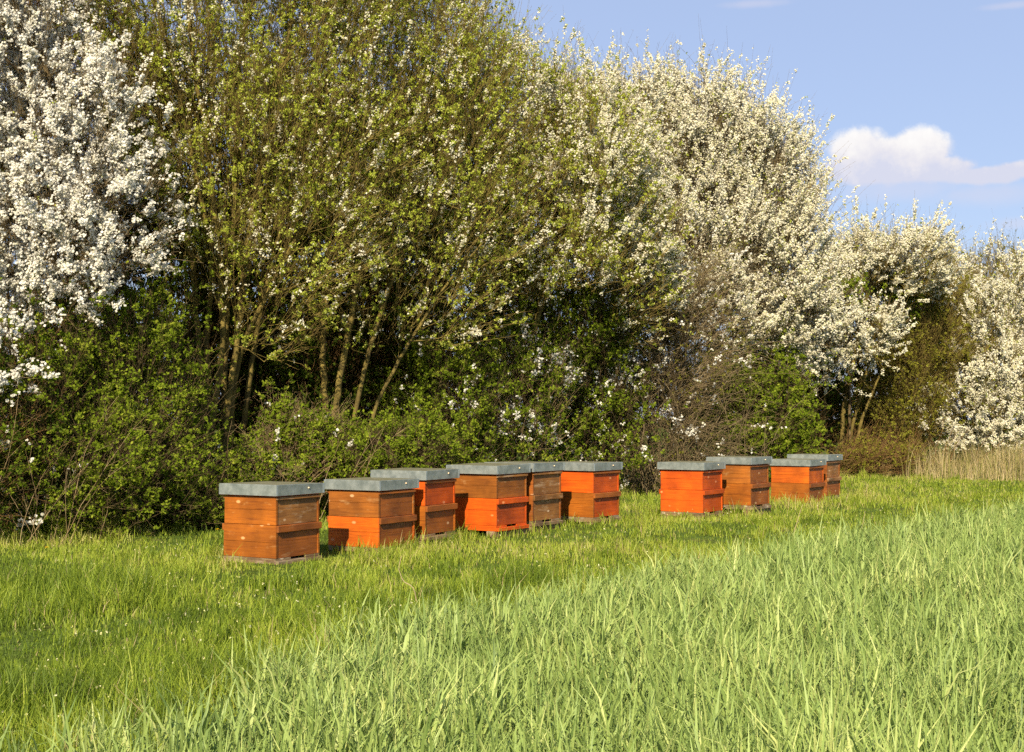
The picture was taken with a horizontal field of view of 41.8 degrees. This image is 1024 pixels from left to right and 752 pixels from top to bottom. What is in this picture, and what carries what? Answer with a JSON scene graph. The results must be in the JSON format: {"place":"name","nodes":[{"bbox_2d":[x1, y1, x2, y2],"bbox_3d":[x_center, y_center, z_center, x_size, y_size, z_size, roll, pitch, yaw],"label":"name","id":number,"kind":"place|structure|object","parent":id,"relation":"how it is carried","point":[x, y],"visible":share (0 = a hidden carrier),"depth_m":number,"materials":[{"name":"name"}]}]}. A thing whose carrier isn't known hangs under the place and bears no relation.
{"place":"outdoors","nodes":[
{"label":"outdoors","id":0,"kind":"place"},
{"bbox_2d":[0,446,983,539],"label":"weeds","id":1,"kind":"object","parent":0,"point":[13,512],"visible":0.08,"depth_m":14.33,"materials":[{"name":"green plant"}]},
{"bbox_2d":[0,420,1023,751],"bbox_3d":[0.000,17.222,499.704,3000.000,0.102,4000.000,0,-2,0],"label":"ground","id":2,"kind":"structure","parent":0,"point":[486,542],"depth_m":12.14,"materials":[{"name":"green plant"}]},
{"bbox_2d":[0,257,129,536],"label":"green shrub","id":3,"kind":"object","parent":2,"relation":"on","point":[10,423],"visible":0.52,"depth_m":13.00,"materials":[{"name":"green plant"}]},
{"bbox_2d":[0,395,148,546],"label":"bramble tangle","id":4,"kind":"object","parent":2,"relation":"on","point":[65,487],"visible":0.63,"depth_m":12.77,"materials":[{"name":"plant"}]},
{"bbox_2d":[0,136,194,505],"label":"dark shrub","id":5,"kind":"object","parent":2,"relation":"on","point":[9,221],"depth_m":17.14,"materials":[{"name":"green plant"}]},
{"bbox_2d":[0,0,201,529],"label":"blossom tree","id":6,"kind":"object","parent":2,"relation":"on","point":[71,194],"visible":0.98,"depth_m":13.80,"materials":[{"name":"white plant"}]},
{"bbox_2d":[0,269,213,545],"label":"green shrub","id":7,"kind":"object","parent":2,"relation":"on","point":[80,417],"visible":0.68,"depth_m":13.20,"materials":[{"name":"green plant"}]},
{"bbox_2d":[0,0,234,502],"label":"backing tree","id":8,"kind":"object","parent":2,"relation":"on","point":[158,112],"visible":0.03,"depth_m":17.36,"materials":[{"name":"green plant"}]},
{"bbox_2d":[4,236,281,539],"bbox_3d":[-3.862,0.101,14.260,2.966,3.409,3.787,0,-2,0],"label":"green shrub","id":9,"kind":"object","parent":2,"relation":"on","point":[160,334],"visible":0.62,"depth_m":14.02,"materials":[{"name":"green plant"}]},
{"bbox_2d":[11,156,309,506],"bbox_3d":[-4.940,-0.896,18.103,4.304,5.412,3.941,1,-2,-26],"label":"dark shrub","id":10,"kind":"object","parent":2,"relation":"on","point":[214,355],"visible":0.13,"depth_m":17.52,"materials":[{"name":"green plant"}]},
{"bbox_2d":[123,417,243,534],"bbox_3d":[-3.841,1.035,14.321,1.909,1.254,1.235,0,-2,-11],"label":"bramble tangle","id":11,"kind":"object","parent":2,"relation":"on","point":[195,489],"visible":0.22,"depth_m":14.36,"materials":[{"name":"plant"}]},
{"bbox_2d":[126,398,244,530],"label":"green shrub","id":12,"kind":"object","parent":2,"relation":"on","point":[214,508],"visible":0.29,"depth_m":14.27,"materials":[{"name":"green plant"}]},
{"bbox_2d":[26,0,459,506],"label":"leafing tree","id":13,"kind":"object","parent":2,"relation":"on","point":[271,100],"visible":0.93,"depth_m":15.64,"materials":[{"name":"green plant"}]},
{"bbox_2d":[69,1,428,445],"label":"backing tree","id":14,"kind":"object","parent":2,"relation":"on","point":[220,173],"visible":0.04,"depth_m":19.01,"materials":[{"name":"green plant"}]},
{"bbox_2d":[219,481,324,564],"bbox_3d":[-2.032,1.235,11.360,0.634,0.660,0.626,-1,-2,30],"label":"beehive","id":15,"kind":"object","parent":2,"relation":"on","point":[275,522],"visible":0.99,"depth_m":11.15,"materials":[{"name":"orange wood"}]},
{"bbox_2d":[198,373,366,502],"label":"green shrub","id":16,"kind":"object","parent":2,"relation":"on","point":[282,440],"visible":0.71,"depth_m":15.77,"materials":[{"name":"green plant"}]},
{"bbox_2d":[191,264,414,467],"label":"dark shrub","id":17,"kind":"object","parent":2,"relation":"on","point":[314,378],"visible":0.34,"depth_m":17.96,"materials":[{"name":"green plant"}]},
{"bbox_2d":[231,228,378,482],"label":"green shrub","id":18,"kind":"object","parent":2,"relation":"on","point":[277,345],"visible":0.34,"depth_m":17.83,"materials":[{"name":"green plant"}]},
{"bbox_2d":[172,104,441,481],"bbox_3d":[-3.198,-1.135,19.434,4.501,6.587,3.817,0,-2,14],"label":"dark shrub","id":19,"kind":"object","parent":2,"relation":"on","point":[311,264],"visible":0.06,"depth_m":18.81,"materials":[{"name":"green plant"}]},
{"bbox_2d":[232,416,419,518],"bbox_3d":[-2.099,1.031,15.455,2.290,1.337,1.815,1,-2,-36],"label":"bramble tangle","id":20,"kind":"object","parent":2,"relation":"on","point":[333,460],"visible":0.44,"depth_m":15.25,"materials":[{"name":"plant"}]},
{"bbox_2d":[324,477,418,552],"bbox_3d":[-1.290,1.272,12.359,0.635,0.648,0.627,-1,-2,30],"label":"beehive","id":21,"kind":"object","parent":2,"relation":"on","point":[366,509],"visible":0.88,"depth_m":12.15,"materials":[{"name":"orange wood"}]},
{"bbox_2d":[310,396,476,482],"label":"green shrub","id":22,"kind":"object","parent":2,"relation":"on","point":[432,437],"visible":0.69,"depth_m":15.88,"materials":[{"name":"green plant"}]},
{"bbox_2d":[310,221,484,404],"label":"green shrub","id":23,"kind":"object","parent":2,"relation":"on","point":[387,323],"visible":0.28,"depth_m":18.64,"materials":[{"name":"green plant"}]},
{"bbox_2d":[215,0,599,514],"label":"leafing tree","id":24,"kind":"object","parent":2,"relation":"on","point":[441,14],"visible":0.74,"depth_m":17.08,"materials":[{"name":"green plant"}]},
{"bbox_2d":[398,556,417,600],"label":"dry stalk","id":25,"kind":"object","parent":2,"relation":"on","point":[407,583],"visible":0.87,"depth_m":8.86,"materials":[{"name":"beige plant"}]},
{"bbox_2d":[371,468,459,544],"bbox_3d":[-0.929,1.273,13.014,0.634,0.736,0.647,-1,-2,28],"label":"beehive","id":26,"kind":"object","parent":2,"relation":"on","point":[435,505],"visible":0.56,"depth_m":12.80,"materials":[{"name":"orange wood"}]},
{"bbox_2d":[315,53,522,299],"bbox_3d":[-1.643,-1.827,21.574,4.821,7.495,3.764,-1,-2,17],"label":"backing tree","id":27,"kind":"object","parent":2,"relation":"on","point":[423,163],"visible":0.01,"depth_m":20.96,"materials":[{"name":"green plant"}]},
{"bbox_2d":[341,280,562,465],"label":"green shrub","id":28,"kind":"object","parent":2,"relation":"on","point":[471,423],"visible":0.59,"depth_m":17.88,"materials":[{"name":"green plant"}]},
{"bbox_2d":[337,71,592,466],"bbox_3d":[-1.205,-1.385,21.640,5.112,7.747,4.020,0,-2,0],"label":"dark shrub","id":29,"kind":"object","parent":2,"relation":"on","point":[519,299],"visible":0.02,"depth_m":20.91,"materials":[{"name":"green plant"}]},
{"bbox_2d":[446,463,530,537],"bbox_3d":[-0.233,1.283,13.732,0.635,0.762,0.647,-1,-2,33],"label":"beehive","id":30,"kind":"object","parent":2,"relation":"on","point":[493,496],"visible":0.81,"depth_m":13.50,"materials":[{"name":"orange wood"}]},
{"bbox_2d":[0,478,1003,716],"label":"wildflowers","id":31,"kind":"object","parent":2,"relation":"on","point":[319,604],"visible":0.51,"depth_m":8.07,"materials":[{"name":"plant"}]},
{"bbox_2d":[0,491,1023,751],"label":"young wheat","id":32,"kind":"object","parent":2,"relation":"on","point":[936,665],"visible":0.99,"depth_m":5.48,"materials":[{"name":"green plant"}]},
{"bbox_2d":[439,281,597,463],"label":"green shrub","id":33,"kind":"object","parent":2,"relation":"on","point":[545,414],"visible":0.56,"depth_m":19.41,"materials":[{"name":"green plant"}]},
{"bbox_2d":[484,461,564,531],"bbox_3d":[0.142,1.300,14.323,0.635,0.763,0.648,-1,-2,33],"label":"beehive","id":34,"kind":"object","parent":2,"relation":"on","point":[544,494],"visible":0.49,"depth_m":14.13,"materials":[{"name":"brown wood"}]},
{"bbox_2d":[369,0,730,461],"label":"leafing tree","id":35,"kind":"object","parent":2,"relation":"on","point":[595,207],"visible":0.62,"depth_m":19.62,"materials":[{"name":"green plant"}]},
{"bbox_2d":[451,244,656,461],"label":"green shrub","id":36,"kind":"object","parent":2,"relation":"on","point":[558,303],"visible":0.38,"depth_m":20.63,"materials":[{"name":"green plant"}]},
{"bbox_2d":[455,158,720,460],"bbox_3d":[1.139,-1.232,24.548,5.786,6.731,3.904,0,-2,0],"label":"dark shrub","id":37,"kind":"object","parent":2,"relation":"on","point":[652,359],"visible":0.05,"depth_m":24.20,"materials":[{"name":"green plant"}]},
{"bbox_2d":[558,461,622,524],"bbox_3d":[0.833,1.340,15.154,0.635,0.740,0.648,-1,-2,35],"label":"beehive","id":38,"kind":"object","parent":2,"relation":"on","point":[590,491],"visible":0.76,"depth_m":14.90,"materials":[{"name":"orange wood"}]},
{"bbox_2d":[498,297,687,478],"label":"green shrub","id":39,"kind":"object","parent":2,"relation":"on","point":[606,394],"visible":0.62,"depth_m":20.76,"materials":[{"name":"green plant"}]},
{"bbox_2d":[522,29,716,461],"bbox_3d":[1.897,-2.330,25.914,4.425,8.778,4.659,0,-2,0],"label":"blossom tree","id":40,"kind":"object","parent":2,"relation":"on","point":[658,73],"visible":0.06,"depth_m":24.93,"materials":[{"name":"white plant"}]},
{"bbox_2d":[551,142,824,491],"bbox_3d":[2.393,-0.588,22.427,5.475,6.894,5.736,0,-2,0],"label":"bare shrub","id":41,"kind":"object","parent":2,"relation":"on","point":[690,381],"visible":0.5,"depth_m":21.86,"materials":[{"name":"brown plant"}]},
{"bbox_2d":[562,359,818,494],"bbox_3d":[2.709,0.790,21.654,4.777,2.217,3.520,0,-2,0],"label":"bramble tangle","id":42,"kind":"object","parent":2,"relation":"on","point":[650,474],"visible":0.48,"depth_m":21.59,"materials":[{"name":"plant"}]},
{"bbox_2d":[657,461,725,518],"bbox_3d":[2.221,1.404,16.500,0.636,0.695,0.648,-1,-2,33],"label":"beehive","id":43,"kind":"object","parent":2,"relation":"on","point":[694,488],"visible":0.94,"depth_m":16.28,"materials":[{"name":"orange wood"}]},
{"bbox_2d":[572,16,892,455],"bbox_3d":[3.819,-2.335,25.320,6.274,8.751,5.825,0,-2,0],"label":"blossom tree","id":44,"kind":"object","parent":2,"relation":"on","point":[766,176],"visible":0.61,"depth_m":24.32,"materials":[{"name":"white plant"}]},
{"bbox_2d":[622,238,847,475],"bbox_3d":[3.880,-0.593,27.510,5.029,6.559,4.729,-2,-3,43],"label":"dark shrub","id":45,"kind":"object","parent":2,"relation":"on","point":[792,385],"depth_m":27.21,"materials":[{"name":"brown plant"}]},
{"bbox_2d":[706,456,771,514],"bbox_3d":[2.923,1.403,17.153,0.636,0.741,0.647,-1,-2,35],"label":"beehive","id":46,"kind":"object","parent":2,"relation":"on","point":[745,479],"visible":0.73,"depth_m":16.90,"materials":[{"name":"orange wood"}]},
{"bbox_2d":[653,310,855,481],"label":"green shrub","id":47,"kind":"object","parent":2,"relation":"on","point":[791,395],"visible":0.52,"depth_m":23.59,"materials":[{"name":"green plant"}]},
{"bbox_2d":[770,458,825,503],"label":"beehive","id":48,"kind":"object","parent":2,"relation":"on","point":[800,477],"visible":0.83,"depth_m":18.87,"materials":[{"name":"orange wood"}]},
{"bbox_2d":[730,314,870,455],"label":"dark shrub","id":49,"kind":"object","parent":2,"relation":"on","point":[834,399],"visible":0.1,"depth_m":28.82,"materials":[{"name":"green plant"}]},
{"bbox_2d":[787,454,842,499],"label":"beehive","id":50,"kind":"object","parent":2,"relation":"on","point":[832,478],"visible":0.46,"depth_m":19.69,"materials":[{"name":"brown wood"}]},
{"bbox_2d":[767,381,943,477],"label":"green shrub","id":51,"kind":"object","parent":2,"relation":"on","point":[877,453],"visible":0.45,"depth_m":27.19,"materials":[{"name":"green plant"}]},
{"bbox_2d":[761,194,977,467],"bbox_3d":[7.328,-0.893,28.020,4.364,6.040,5.617,-1,-2,24],"label":"blossom tree","id":52,"kind":"object","parent":2,"relation":"on","point":[896,254],"visible":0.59,"depth_m":27.88,"materials":[{"name":"white plant"}]},
{"bbox_2d":[812,265,932,461],"bbox_3d":[7.639,-0.253,28.544,2.028,4.796,4.044,-2,-3,44],"label":"tree","id":53,"kind":"object","parent":2,"relation":"on","point":[852,282],"visible":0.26,"depth_m":28.52,"materials":[{"name":"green plant"}]},
{"bbox_2d":[828,235,988,453],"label":"dark shrub","id":54,"kind":"object","parent":2,"relation":"on","point":[857,374],"visible":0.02,"depth_m":31.47,"materials":[{"name":"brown plant"}]},
{"bbox_2d":[822,410,1002,475],"bbox_3d":[7.903,1.406,28.275,4.438,1.489,2.410,0,-2,-12],"label":"bramble tangle","id":55,"kind":"object","parent":2,"relation":"on","point":[844,440],"visible":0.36,"depth_m":28.06,"materials":[{"name":"plant"}]},
{"bbox_2d":[820,225,1006,471],"bbox_3d":[9.045,-0.275,30.092,5.593,6.469,3.818,2,-2,-42],"label":"olive bush","id":56,"kind":"object","parent":2,"relation":"on","point":[917,365],"visible":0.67,"depth_m":29.22,"materials":[{"name":"green plant"}]},
{"bbox_2d":[834,310,1023,457],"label":"dark shrub","id":57,"kind":"object","parent":2,"relation":"on","point":[982,447],"visible":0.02,"depth_m":35.65,"materials":[{"name":"brown plant"}]},
{"bbox_2d":[893,243,1023,462],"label":"blossom shrub","id":58,"kind":"object","parent":2,"relation":"on","point":[1009,349],"visible":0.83,"depth_m":29.47,"materials":[{"name":"white plant"}]},
{"bbox_2d":[920,208,1023,453],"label":"mixed tree","id":59,"kind":"object","parent":2,"relation":"on","point":[984,267],"visible":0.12,"depth_m":37.84,"materials":[{"name":"white plant"}]},
{"bbox_2d":[0,0,1023,419],"label":"sky","id":60,"kind":"structure","parent":0,"point":[925,98],"materials":[{"name":"blue"}]},
{"bbox_2d":[880,435,1023,482],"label":"dry grass","id":61,"kind":"structure","parent":0,"point":[1007,465],"depth_m":26.90,"materials":[{"name":"beige plant"}]}
]}

